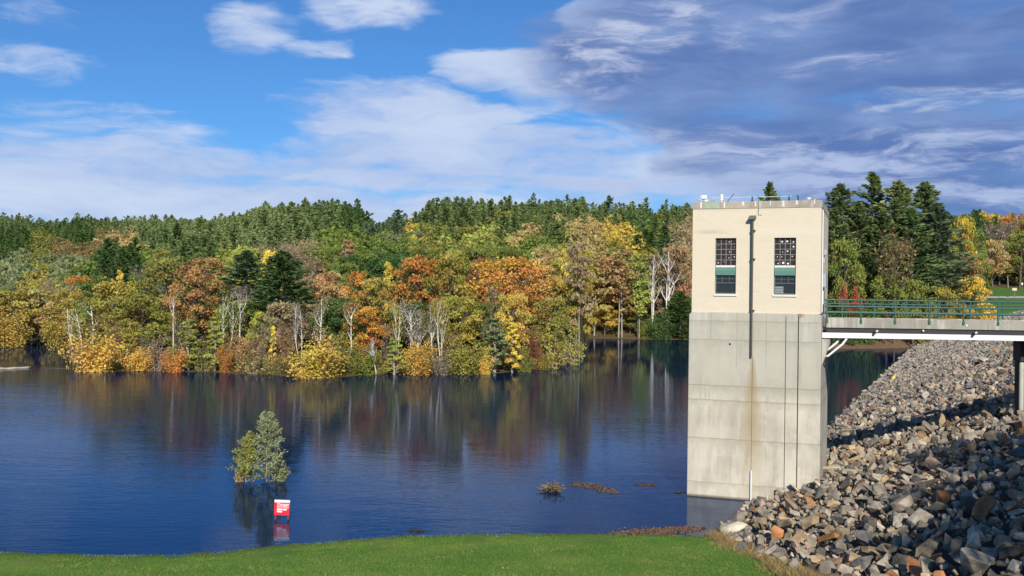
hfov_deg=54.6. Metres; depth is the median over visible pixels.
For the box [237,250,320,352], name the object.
hemlock tree
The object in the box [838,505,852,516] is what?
rock
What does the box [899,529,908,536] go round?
rock
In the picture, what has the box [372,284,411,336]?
broadleaf tree
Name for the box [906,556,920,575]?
rock
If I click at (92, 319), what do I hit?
birch tree
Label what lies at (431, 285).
broadleaf tree
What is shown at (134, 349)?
sapling
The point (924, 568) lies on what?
rock
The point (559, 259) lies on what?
broadleaf tree
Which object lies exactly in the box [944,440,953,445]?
rock
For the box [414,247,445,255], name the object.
broadleaf tree
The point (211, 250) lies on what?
pine tree
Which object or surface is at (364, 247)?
broadleaf tree
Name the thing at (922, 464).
rock
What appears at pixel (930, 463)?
rock
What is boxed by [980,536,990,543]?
rock
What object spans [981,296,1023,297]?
path
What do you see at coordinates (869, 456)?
rock
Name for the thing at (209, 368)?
bush
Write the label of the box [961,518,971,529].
rock
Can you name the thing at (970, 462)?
rock
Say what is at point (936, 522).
rock
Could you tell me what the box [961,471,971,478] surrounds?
rock
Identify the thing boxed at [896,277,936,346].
broadleaf tree
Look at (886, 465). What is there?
rock
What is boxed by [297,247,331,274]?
broadleaf tree
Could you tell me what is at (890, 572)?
rock
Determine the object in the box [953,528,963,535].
rock
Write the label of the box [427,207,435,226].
pine tree
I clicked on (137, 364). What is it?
bush
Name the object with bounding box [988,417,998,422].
rock
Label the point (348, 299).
broadleaf tree
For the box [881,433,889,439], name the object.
rock
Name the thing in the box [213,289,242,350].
birch tree
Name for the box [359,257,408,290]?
broadleaf tree
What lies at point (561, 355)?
bush
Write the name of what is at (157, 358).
bush
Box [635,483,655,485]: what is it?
leaf raft
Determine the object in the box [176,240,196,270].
pine tree
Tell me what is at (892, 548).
rock
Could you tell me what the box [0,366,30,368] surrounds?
floating log
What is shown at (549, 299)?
broadleaf tree
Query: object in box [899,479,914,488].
rock
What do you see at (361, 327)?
broadleaf tree
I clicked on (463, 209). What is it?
pine tree
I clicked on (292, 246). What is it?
broadleaf tree
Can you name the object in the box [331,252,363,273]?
broadleaf tree
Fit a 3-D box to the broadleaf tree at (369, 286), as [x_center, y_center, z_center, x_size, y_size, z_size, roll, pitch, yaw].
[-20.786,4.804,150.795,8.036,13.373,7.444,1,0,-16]
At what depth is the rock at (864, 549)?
33.69 m
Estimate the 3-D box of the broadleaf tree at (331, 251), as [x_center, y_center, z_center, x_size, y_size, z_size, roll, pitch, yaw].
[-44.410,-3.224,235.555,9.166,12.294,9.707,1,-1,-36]
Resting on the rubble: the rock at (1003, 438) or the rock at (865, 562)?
the rock at (865, 562)
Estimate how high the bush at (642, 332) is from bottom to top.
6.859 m
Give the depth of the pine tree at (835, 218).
255.11 m
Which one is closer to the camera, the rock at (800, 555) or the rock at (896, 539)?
the rock at (896, 539)
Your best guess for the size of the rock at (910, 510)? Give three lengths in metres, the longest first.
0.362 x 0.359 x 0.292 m
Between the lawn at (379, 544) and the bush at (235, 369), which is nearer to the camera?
the lawn at (379, 544)
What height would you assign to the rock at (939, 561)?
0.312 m
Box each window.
[714,238,736,295]
[772,238,796,296]
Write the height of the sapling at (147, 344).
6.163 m
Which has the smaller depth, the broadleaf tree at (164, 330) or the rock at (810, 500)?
the rock at (810, 500)
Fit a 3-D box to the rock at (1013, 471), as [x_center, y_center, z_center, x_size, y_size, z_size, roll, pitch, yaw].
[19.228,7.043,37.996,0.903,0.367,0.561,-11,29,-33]
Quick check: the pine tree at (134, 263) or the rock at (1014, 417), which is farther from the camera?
the pine tree at (134, 263)
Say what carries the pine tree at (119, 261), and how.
on the grass at (1002, 289)
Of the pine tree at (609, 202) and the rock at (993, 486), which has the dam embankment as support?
the rock at (993, 486)
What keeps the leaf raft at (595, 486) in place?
on the lake water
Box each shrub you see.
[233,470,244,481]
[273,456,290,481]
[536,480,565,491]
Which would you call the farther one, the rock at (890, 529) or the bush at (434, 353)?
the bush at (434, 353)
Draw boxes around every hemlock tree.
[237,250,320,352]
[657,291,691,338]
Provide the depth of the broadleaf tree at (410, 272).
205.53 m
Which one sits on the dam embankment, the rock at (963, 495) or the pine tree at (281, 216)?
the rock at (963, 495)
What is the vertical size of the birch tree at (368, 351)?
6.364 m
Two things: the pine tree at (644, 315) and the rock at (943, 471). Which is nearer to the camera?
the rock at (943, 471)
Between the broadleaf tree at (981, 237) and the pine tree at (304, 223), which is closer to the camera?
the broadleaf tree at (981, 237)
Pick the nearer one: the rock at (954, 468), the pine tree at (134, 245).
the rock at (954, 468)
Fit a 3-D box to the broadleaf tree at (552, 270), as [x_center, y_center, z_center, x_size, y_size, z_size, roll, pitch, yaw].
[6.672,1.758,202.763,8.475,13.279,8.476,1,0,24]
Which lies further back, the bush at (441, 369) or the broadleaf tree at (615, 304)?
the broadleaf tree at (615, 304)
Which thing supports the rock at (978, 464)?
on the dam embankment
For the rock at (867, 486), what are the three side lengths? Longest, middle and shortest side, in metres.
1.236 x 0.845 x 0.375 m
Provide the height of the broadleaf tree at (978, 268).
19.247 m
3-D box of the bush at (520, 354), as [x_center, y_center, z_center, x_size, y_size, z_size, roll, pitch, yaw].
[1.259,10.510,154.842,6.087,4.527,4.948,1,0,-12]
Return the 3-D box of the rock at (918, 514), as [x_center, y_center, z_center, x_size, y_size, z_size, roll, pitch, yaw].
[14.697,8.360,35.806,0.854,0.691,0.977,-2,18,-11]
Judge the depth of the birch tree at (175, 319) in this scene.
146.20 m
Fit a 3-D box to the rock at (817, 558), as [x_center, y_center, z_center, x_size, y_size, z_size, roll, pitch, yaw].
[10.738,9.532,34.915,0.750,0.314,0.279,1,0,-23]
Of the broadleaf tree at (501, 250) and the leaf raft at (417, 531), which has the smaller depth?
the leaf raft at (417, 531)
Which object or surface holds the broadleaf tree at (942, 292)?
on the grass at (1002, 289)
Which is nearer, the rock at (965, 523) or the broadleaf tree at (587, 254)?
the rock at (965, 523)
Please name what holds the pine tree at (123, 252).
on the grass at (1002, 289)
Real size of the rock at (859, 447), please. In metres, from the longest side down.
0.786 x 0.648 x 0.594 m
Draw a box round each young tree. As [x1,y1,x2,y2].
[225,430,262,481]
[247,410,288,481]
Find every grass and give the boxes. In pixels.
[0,229,1023,377]
[693,528,863,575]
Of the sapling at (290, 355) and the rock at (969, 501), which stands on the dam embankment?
the rock at (969, 501)
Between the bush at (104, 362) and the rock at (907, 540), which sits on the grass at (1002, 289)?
the bush at (104, 362)
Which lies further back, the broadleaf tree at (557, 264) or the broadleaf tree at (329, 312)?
the broadleaf tree at (557, 264)
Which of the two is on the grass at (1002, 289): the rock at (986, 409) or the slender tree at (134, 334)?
the slender tree at (134, 334)
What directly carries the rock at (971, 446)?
on the dam embankment
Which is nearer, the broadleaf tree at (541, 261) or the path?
the broadleaf tree at (541, 261)
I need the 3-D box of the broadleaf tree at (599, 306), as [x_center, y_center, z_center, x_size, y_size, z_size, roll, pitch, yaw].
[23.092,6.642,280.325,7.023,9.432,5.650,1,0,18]
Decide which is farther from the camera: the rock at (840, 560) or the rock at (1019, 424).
the rock at (1019, 424)
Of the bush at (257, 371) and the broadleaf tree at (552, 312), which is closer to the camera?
the bush at (257, 371)
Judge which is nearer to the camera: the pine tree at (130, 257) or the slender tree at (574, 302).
the slender tree at (574, 302)
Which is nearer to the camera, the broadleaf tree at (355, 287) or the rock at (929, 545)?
the rock at (929, 545)
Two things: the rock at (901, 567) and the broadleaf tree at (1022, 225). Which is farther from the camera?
the broadleaf tree at (1022, 225)
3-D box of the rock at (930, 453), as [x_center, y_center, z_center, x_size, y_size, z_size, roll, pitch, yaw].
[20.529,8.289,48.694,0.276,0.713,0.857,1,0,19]
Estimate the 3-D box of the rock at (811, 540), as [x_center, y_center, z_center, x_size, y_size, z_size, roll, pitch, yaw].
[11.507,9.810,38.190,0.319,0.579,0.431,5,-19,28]
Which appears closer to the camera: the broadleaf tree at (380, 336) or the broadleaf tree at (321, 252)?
the broadleaf tree at (380, 336)
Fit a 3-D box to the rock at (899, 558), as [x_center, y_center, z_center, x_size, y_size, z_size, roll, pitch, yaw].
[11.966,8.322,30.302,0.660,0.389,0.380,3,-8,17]
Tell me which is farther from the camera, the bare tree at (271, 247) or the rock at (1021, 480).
the bare tree at (271, 247)
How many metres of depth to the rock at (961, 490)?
37.75 m
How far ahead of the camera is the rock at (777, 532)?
41.32 m
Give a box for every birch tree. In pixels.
[57,302,90,361]
[72,296,107,340]
[163,288,183,352]
[166,310,198,357]
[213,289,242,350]
[229,282,254,345]
[287,300,307,358]
[308,291,333,346]
[337,298,362,358]
[362,336,379,373]
[386,293,408,368]
[396,301,437,370]
[414,306,427,346]
[424,297,441,371]
[429,293,455,365]
[643,249,664,321]
[655,247,689,325]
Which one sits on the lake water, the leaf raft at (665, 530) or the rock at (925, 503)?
the leaf raft at (665, 530)
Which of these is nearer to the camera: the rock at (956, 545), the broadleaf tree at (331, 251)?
the rock at (956, 545)
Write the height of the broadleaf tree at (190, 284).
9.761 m
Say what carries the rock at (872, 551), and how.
on the dam embankment
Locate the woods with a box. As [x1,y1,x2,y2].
[0,193,1023,349]
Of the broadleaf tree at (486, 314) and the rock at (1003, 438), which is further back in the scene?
the broadleaf tree at (486, 314)
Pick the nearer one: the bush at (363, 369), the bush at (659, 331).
the bush at (363, 369)
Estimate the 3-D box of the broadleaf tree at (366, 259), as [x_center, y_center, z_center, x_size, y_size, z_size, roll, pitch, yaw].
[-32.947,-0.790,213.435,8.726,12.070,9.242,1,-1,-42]
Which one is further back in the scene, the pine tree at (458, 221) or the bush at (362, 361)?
the pine tree at (458, 221)
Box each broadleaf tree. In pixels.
[0,284,16,320]
[0,288,40,329]
[2,281,27,312]
[3,271,25,279]
[3,273,25,282]
[5,295,18,331]
[8,287,59,344]
[14,278,45,306]
[17,283,56,335]
[37,288,84,342]
[52,284,78,313]
[56,265,89,282]
[61,274,80,287]
[64,275,90,286]
[65,291,92,317]
[69,308,88,343]
[70,281,97,303]
[73,301,110,345]
[75,297,99,326]
[85,275,109,291]
[85,276,147,358]
[100,293,167,357]
[115,270,126,338]
[129,275,149,282]
[132,255,197,345]
[132,282,163,294]
[143,256,174,276]
[153,250,174,257]
[157,311,193,349]
[159,264,225,350]
[167,282,203,312]
[172,319,201,370]
[177,305,195,336]
[184,255,233,308]
[194,287,226,319]
[202,317,227,370]
[205,302,234,333]
[207,308,243,351]
[215,261,233,276]
[222,248,245,271]
[225,299,263,348]
[232,279,258,295]
[238,247,266,263]
[242,310,279,353]
[259,299,310,352]
[260,248,282,290]
[268,325,276,369]
[278,242,298,252]
[280,283,312,321]
[286,280,326,303]
[289,303,319,350]
[290,244,313,259]
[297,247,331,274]
[301,276,322,283]
[307,252,339,272]
[309,270,349,344]
[309,304,351,346]
[314,297,358,353]
[322,244,343,260]
[323,262,354,279]
[324,247,350,255]
[327,249,338,260]
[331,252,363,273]
[336,275,350,283]
[336,281,356,326]
[338,240,357,259]
[338,319,368,351]
[340,261,358,276]
[341,306,391,353]
[343,270,370,300]
[345,279,366,295]
[347,245,368,255]
[347,297,371,319]
[349,277,402,360]
[350,252,378,269]
[350,257,369,277]
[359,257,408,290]
[363,258,384,281]
[367,256,398,266]
[367,266,404,286]
[370,252,389,258]
[370,308,390,352]
[371,239,393,251]
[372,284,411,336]
[373,251,397,257]
[382,261,393,346]
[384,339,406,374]
[386,254,448,330]
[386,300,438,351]
[394,274,412,288]
[406,254,443,280]
[407,293,442,325]
[408,246,431,257]
[410,244,436,252]
[411,281,432,299]
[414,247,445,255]
[419,251,480,349]
[424,252,449,287]
[429,314,452,349]
[435,293,484,361]
[438,298,481,347]
[439,275,463,290]
[451,302,494,354]
[461,248,499,264]
[462,256,560,329]
[465,255,498,300]
[465,258,505,279]
[474,244,498,248]
[474,280,506,352]
[476,246,501,257]
[479,298,505,345]
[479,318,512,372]
[480,307,523,361]
[492,247,522,259]
[493,244,516,254]
[493,290,532,352]
[504,322,524,371]
[508,314,532,344]
[516,265,557,299]
[523,299,546,332]
[527,299,571,358]
[527,310,557,351]
[528,258,550,265]
[529,266,556,296]
[531,248,558,255]
[541,254,571,265]
[542,281,569,305]
[542,297,554,319]
[547,259,581,299]
[548,250,561,258]
[548,256,576,265]
[551,279,586,339]
[556,246,594,282]
[558,266,574,307]
[559,249,569,315]
[562,222,594,241]
[577,263,594,295]
[589,297,604,319]
[590,254,625,315]
[593,304,620,335]
[600,292,618,321]
[617,279,655,322]
[617,311,640,333]
[630,252,666,289]
[647,285,678,322]
[661,244,691,320]
[828,235,867,310]
[864,274,908,343]
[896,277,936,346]
[923,286,962,318]
[944,215,982,289]
[946,274,996,319]
[947,256,985,318]
[965,229,993,315]
[978,239,1010,286]
[1000,231,1023,288]
[1015,222,1023,269]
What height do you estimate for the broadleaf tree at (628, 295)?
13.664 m
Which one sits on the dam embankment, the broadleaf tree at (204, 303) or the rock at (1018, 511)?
the rock at (1018, 511)
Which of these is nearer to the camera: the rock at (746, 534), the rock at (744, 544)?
the rock at (744, 544)
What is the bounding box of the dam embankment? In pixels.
[742,353,1023,575]
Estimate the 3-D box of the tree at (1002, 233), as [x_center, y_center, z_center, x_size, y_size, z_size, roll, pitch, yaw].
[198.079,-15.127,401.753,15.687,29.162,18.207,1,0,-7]
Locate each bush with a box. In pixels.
[0,310,36,347]
[38,307,83,350]
[58,327,127,372]
[67,344,86,365]
[78,341,99,364]
[113,342,141,366]
[120,344,161,371]
[137,339,166,367]
[141,329,170,370]
[157,346,189,372]
[161,343,184,368]
[176,342,198,367]
[190,343,216,371]
[200,342,234,367]
[200,356,217,371]
[215,343,234,372]
[224,329,267,371]
[227,346,248,370]
[234,343,260,371]
[240,347,276,373]
[242,352,269,371]
[247,343,271,369]
[261,353,288,373]
[262,355,283,374]
[282,336,350,378]
[296,345,334,377]
[321,325,358,371]
[336,340,360,369]
[341,343,384,375]
[342,355,357,372]
[349,352,376,369]
[350,346,379,370]
[366,359,385,371]
[376,351,389,371]
[396,337,441,375]
[418,348,437,373]
[425,341,444,368]
[429,346,451,375]
[439,339,492,374]
[475,345,495,373]
[478,347,503,371]
[500,353,524,370]
[502,341,532,365]
[510,346,537,371]
[526,325,542,369]
[527,321,569,368]
[530,349,555,369]
[541,345,566,366]
[552,338,585,360]
[555,349,572,364]
[559,325,587,364]
[636,317,652,337]
[646,312,675,339]
[828,301,850,342]
[828,301,863,344]
[838,283,865,316]
[852,298,882,344]
[915,297,942,343]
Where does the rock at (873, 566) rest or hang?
on the dam embankment
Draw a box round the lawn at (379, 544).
[0,533,807,575]
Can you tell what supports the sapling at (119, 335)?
on the grass at (1002, 289)
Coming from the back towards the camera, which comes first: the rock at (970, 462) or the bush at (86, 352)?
the bush at (86, 352)
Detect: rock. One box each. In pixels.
[717,522,730,527]
[719,521,747,533]
[730,510,745,521]
[730,532,740,538]
[733,542,747,549]
[744,532,755,539]
[754,544,764,551]
[755,496,765,506]
[757,506,767,516]
[758,523,766,529]
[764,543,777,555]
[771,525,783,540]
[771,547,786,557]
[776,519,792,527]
[779,515,796,529]
[783,491,793,499]
[784,496,797,509]
[784,531,792,540]
[789,531,807,544]
[789,557,802,568]
[793,528,804,534]
[793,540,800,550]
[795,545,804,552]
[795,550,808,557]
[798,549,807,559]
[800,515,818,529]
[802,503,813,511]
[805,558,810,566]
[805,564,819,572]
[806,497,815,510]
[807,535,814,547]
[809,482,815,490]
[810,554,824,562]
[812,506,820,511]
[813,546,825,555]
[814,513,826,517]
[815,484,829,498]
[815,523,827,526]
[817,560,835,574]
[818,532,838,541]
[822,524,835,532]
[823,464,840,471]
[827,482,838,489]
[827,487,839,507]
[827,557,845,564]
[830,548,844,554]
[834,539,846,551]
[836,527,849,539]
[837,563,853,572]
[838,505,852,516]
[840,476,849,490]
[842,469,858,473]
[844,517,854,527]
[847,552,860,561]
[849,453,863,460]
[850,555,874,568]
[852,460,864,467]
[853,479,864,495]
[853,530,875,543]
[854,484,864,494]
[854,507,863,519]
[855,445,863,452]
[855,495,868,500]
[860,512,869,521]
[860,546,867,553]
[862,440,871,447]
[862,482,874,498]
[862,515,876,530]
[864,523,873,532]
[865,451,875,461]
[866,462,876,471]
[868,501,881,512]
[868,546,880,557]
[868,567,874,573]
[870,473,882,480]
[870,563,879,572]
[872,484,886,495]
[872,536,879,542]
[873,423,882,432]
[875,544,889,555]
[876,543,890,547]
[876,553,890,566]
[879,493,890,499]
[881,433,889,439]
[882,525,907,539]
[883,462,889,472]
[885,562,898,572]
[885,569,897,575]
[886,450,895,455]
[886,527,894,533]
[887,494,895,502]
[887,509,894,518]
[887,544,899,553]
[890,495,913,512]
[892,531,900,545]
[892,554,915,565]
[893,514,902,526]
[894,417,904,428]
[895,563,907,571]
[896,513,907,521]
[898,475,911,481]
[899,465,913,474]
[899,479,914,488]
[899,484,911,490]
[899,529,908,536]
[900,547,913,554]
[901,490,909,494]
[901,529,913,548]
[903,442,914,452]
[906,507,914,515]
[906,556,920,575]
[907,449,924,451]
[907,508,933,530]
[908,491,923,500]
[909,436,918,442]
[911,475,925,482]
[912,535,919,547]
[915,418,927,425]
[915,478,938,490]
[915,538,937,559]
[918,431,926,437]
[918,556,934,570]
[919,461,928,470]
[919,552,930,556]
[920,436,930,443]
[920,528,932,541]
[920,559,931,575]
[922,420,934,433]
[922,491,933,498]
[923,409,937,414]
[923,500,934,506]
[924,456,942,469]
[925,501,947,509]
[927,449,932,456]
[930,435,939,443]
[930,528,937,536]
[931,489,951,499]
[931,517,940,528]
[934,514,950,538]
[935,450,949,457]
[935,557,944,565]
[936,490,951,504]
[937,438,947,444]
[937,468,952,474]
[939,411,945,426]
[940,458,948,465]
[943,533,951,552]
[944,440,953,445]
[944,485,954,493]
[945,473,960,485]
[948,458,956,464]
[949,439,967,452]
[949,482,956,491]
[950,467,962,472]
[950,538,962,554]
[953,509,962,521]
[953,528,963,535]
[956,485,967,491]
[958,486,967,496]
[959,565,968,575]
[960,490,972,500]
[960,501,969,513]
[960,547,994,574]
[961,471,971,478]
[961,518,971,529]
[963,431,977,439]
[963,495,976,513]
[965,477,975,485]
[965,531,981,551]
[967,442,976,452]
[967,458,979,465]
[967,525,984,539]
[968,464,977,473]
[971,569,981,575]
[972,408,988,418]
[972,494,996,520]
[973,461,981,468]
[975,464,987,473]
[978,523,991,531]
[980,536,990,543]
[980,547,990,552]
[981,483,994,494]
[982,410,992,418]
[983,430,1000,443]
[983,481,994,489]
[984,548,997,556]
[987,569,996,575]
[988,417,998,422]
[988,516,1002,529]
[989,531,998,535]
[990,500,1003,512]
[992,406,1000,416]
[993,458,1000,462]
[993,535,1011,546]
[994,472,1005,480]
[995,540,1016,555]
[996,421,1003,430]
[996,432,1010,438]
[996,460,1005,469]
[999,433,1007,445]
[999,544,1023,559]
[1000,408,1009,416]
[1003,500,1018,511]
[1006,420,1017,426]
[1006,464,1019,478]
[1007,458,1023,467]
[1007,488,1023,505]
[1007,559,1022,574]
[1008,406,1014,414]
[1008,447,1023,457]
[1008,508,1023,514]
[1009,520,1021,528]
[1009,528,1018,541]
[1010,459,1023,466]
[1010,524,1021,531]
[1011,413,1017,420]
[1012,532,1023,541]
[1014,421,1023,429]
[1014,428,1023,438]
[1018,412,1023,420]
[1018,476,1023,491]
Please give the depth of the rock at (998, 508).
34.01 m
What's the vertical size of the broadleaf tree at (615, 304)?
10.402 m
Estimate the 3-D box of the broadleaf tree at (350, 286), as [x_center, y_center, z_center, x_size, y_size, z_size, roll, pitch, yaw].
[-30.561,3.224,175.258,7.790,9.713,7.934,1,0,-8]
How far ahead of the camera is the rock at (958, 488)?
38.95 m
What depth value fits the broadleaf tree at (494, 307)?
160.19 m
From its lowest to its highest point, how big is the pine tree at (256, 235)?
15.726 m
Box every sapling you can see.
[97,319,111,341]
[105,317,122,355]
[111,321,130,364]
[130,328,141,352]
[137,333,144,353]
[140,330,155,360]
[170,325,185,354]
[199,335,206,362]
[217,332,230,361]
[247,327,261,368]
[254,324,271,372]
[273,325,287,363]
[275,320,294,372]
[280,322,299,371]
[281,342,298,374]
[376,322,394,371]
[438,332,452,369]
[445,335,457,369]
[451,333,464,370]
[500,327,509,360]
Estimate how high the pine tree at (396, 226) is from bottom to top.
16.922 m
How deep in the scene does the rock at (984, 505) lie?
33.42 m
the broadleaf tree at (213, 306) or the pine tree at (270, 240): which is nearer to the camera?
the broadleaf tree at (213, 306)
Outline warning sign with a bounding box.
[274,499,290,519]
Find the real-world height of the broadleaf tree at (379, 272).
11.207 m
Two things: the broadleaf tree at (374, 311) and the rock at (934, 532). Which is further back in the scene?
the broadleaf tree at (374, 311)
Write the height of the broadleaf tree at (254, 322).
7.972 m
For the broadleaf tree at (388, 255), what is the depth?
237.78 m
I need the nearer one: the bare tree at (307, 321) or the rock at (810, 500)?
the rock at (810, 500)
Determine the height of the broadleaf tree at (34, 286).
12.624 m
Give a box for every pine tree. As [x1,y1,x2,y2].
[32,298,46,343]
[75,233,93,246]
[85,249,110,267]
[87,237,117,275]
[90,250,109,281]
[95,251,113,282]
[106,265,120,298]
[108,256,131,281]
[108,264,124,294]
[112,248,133,267]
[113,237,144,264]
[121,252,137,270]
[123,273,130,284]
[128,261,137,273]
[132,264,143,274]
[134,256,144,267]
[144,228,180,249]
[156,255,183,300]
[159,223,187,244]
[163,238,178,253]
[167,239,195,284]
[173,244,191,261]
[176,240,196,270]
[185,237,199,258]
[189,235,201,241]
[191,234,213,258]
[193,239,200,251]
[193,247,210,265]
[194,218,204,230]
[199,242,221,275]
[199,250,287,344]
[204,223,214,240]
[210,236,221,258]
[214,231,223,242]
[220,237,231,249]
[223,218,240,238]
[226,227,241,248]
[237,233,260,246]
[240,220,253,229]
[245,215,270,237]
[245,235,261,247]
[252,208,270,223]
[258,226,266,240]
[258,226,270,245]
[262,221,292,247]
[262,228,272,243]
[262,234,280,249]
[272,213,292,230]
[278,226,293,243]
[282,218,293,231]
[284,206,293,219]
[287,201,299,211]
[287,223,305,239]
[288,207,306,221]
[290,212,315,235]
[290,225,312,243]
[296,221,310,238]
[302,225,317,239]
[310,218,321,233]
[359,226,377,239]
[385,218,404,233]
[387,209,409,229]
[416,203,436,225]
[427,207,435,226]
[431,206,453,229]
[447,196,461,221]
[448,206,474,225]
[453,217,463,231]
[460,216,479,231]
[473,200,497,223]
[476,209,489,230]
[491,215,519,238]
[511,214,521,232]
[544,223,563,246]
[562,206,589,231]
[602,195,616,229]
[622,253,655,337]
[625,234,650,252]
[627,279,650,321]
[641,231,659,247]
[642,231,656,240]
[649,222,663,244]
[650,225,677,247]
[655,248,665,275]
[655,265,689,306]
[657,211,673,225]
[756,181,780,200]
[824,183,884,310]
[828,202,887,308]
[828,206,872,313]
[844,171,900,303]
[851,210,914,317]
[865,180,942,317]
[870,206,955,318]
[897,180,978,315]
[906,202,983,317]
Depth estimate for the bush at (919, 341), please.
244.56 m
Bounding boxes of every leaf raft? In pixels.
[409,529,423,532]
[568,482,619,493]
[605,525,711,535]
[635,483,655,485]
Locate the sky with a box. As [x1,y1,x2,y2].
[0,0,1023,224]
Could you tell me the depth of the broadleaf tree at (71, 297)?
184.14 m
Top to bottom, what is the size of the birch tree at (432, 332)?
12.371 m
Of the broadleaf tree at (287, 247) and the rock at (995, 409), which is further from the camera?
the broadleaf tree at (287, 247)
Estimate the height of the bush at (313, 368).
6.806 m
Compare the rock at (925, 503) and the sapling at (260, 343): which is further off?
the sapling at (260, 343)
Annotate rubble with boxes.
[715,310,1023,575]
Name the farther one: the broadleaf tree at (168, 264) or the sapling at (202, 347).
the broadleaf tree at (168, 264)
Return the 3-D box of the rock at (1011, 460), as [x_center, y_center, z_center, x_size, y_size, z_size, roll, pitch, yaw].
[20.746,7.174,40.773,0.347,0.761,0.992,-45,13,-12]
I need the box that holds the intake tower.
[687,194,832,501]
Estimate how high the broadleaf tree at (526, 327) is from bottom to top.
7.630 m
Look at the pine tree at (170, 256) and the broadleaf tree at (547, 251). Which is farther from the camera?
the broadleaf tree at (547, 251)
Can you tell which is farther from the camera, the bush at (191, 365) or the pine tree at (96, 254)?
the pine tree at (96, 254)
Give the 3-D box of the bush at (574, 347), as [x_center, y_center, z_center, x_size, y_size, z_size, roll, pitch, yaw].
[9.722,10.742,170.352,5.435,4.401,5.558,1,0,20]
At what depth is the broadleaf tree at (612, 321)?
272.43 m
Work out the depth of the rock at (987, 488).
36.65 m
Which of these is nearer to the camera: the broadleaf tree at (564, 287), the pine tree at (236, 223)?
the broadleaf tree at (564, 287)
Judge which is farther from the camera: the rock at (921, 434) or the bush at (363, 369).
the bush at (363, 369)
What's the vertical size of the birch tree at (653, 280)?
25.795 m
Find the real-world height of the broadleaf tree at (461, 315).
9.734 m
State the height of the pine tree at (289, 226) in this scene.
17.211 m
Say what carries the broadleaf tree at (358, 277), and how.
on the grass at (1002, 289)
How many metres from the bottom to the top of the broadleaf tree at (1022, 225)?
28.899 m
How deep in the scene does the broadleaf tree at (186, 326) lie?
138.65 m
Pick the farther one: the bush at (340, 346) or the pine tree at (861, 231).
the pine tree at (861, 231)
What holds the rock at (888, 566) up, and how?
on the dam embankment
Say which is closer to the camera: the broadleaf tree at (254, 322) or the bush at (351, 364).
the bush at (351, 364)
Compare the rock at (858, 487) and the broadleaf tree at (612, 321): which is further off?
the broadleaf tree at (612, 321)
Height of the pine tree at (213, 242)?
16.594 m
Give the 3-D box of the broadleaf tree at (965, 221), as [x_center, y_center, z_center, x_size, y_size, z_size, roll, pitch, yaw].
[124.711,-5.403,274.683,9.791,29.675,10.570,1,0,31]
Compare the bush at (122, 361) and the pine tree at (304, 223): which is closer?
the bush at (122, 361)
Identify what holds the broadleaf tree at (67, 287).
on the grass at (1002, 289)
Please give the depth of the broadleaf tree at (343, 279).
187.31 m
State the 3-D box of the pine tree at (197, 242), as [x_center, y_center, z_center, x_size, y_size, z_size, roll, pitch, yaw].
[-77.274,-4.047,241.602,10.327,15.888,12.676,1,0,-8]
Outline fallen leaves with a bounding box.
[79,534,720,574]
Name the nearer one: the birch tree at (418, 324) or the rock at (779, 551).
the rock at (779, 551)
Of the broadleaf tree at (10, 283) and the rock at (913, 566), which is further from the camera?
the broadleaf tree at (10, 283)
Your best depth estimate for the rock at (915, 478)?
44.38 m
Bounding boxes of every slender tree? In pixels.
[118,323,141,365]
[562,243,595,356]
[563,268,586,349]
[589,254,611,335]
[597,249,644,337]
[995,250,1017,287]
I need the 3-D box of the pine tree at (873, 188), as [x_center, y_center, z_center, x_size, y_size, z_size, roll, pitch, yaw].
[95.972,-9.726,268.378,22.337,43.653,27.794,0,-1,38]
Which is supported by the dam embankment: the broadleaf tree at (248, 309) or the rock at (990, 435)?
the rock at (990, 435)
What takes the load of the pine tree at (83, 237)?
on the grass at (1002, 289)
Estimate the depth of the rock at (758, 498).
53.36 m
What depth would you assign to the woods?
444.22 m
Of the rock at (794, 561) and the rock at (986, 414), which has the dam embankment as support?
the rock at (986, 414)
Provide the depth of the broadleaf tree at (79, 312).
172.27 m
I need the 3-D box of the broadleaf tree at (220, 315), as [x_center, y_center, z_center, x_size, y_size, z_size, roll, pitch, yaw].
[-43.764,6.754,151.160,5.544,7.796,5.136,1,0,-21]
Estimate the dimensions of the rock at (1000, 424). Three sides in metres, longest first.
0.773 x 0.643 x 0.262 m
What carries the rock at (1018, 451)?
on the dam embankment
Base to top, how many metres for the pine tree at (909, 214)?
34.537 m
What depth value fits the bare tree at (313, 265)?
192.63 m
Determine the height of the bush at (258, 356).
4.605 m
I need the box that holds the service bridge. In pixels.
[822,299,1023,415]
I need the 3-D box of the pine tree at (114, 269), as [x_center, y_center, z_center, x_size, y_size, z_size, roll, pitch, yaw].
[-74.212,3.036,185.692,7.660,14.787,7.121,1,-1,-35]
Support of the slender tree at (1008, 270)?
on the grass at (1002, 289)
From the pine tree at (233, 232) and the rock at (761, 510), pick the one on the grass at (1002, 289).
the pine tree at (233, 232)
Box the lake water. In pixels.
[0,337,910,557]
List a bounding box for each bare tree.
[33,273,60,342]
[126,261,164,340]
[248,243,276,255]
[253,243,287,256]
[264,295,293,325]
[281,243,316,267]
[287,244,322,273]
[297,252,339,275]
[299,309,316,350]
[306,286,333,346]
[872,227,917,343]
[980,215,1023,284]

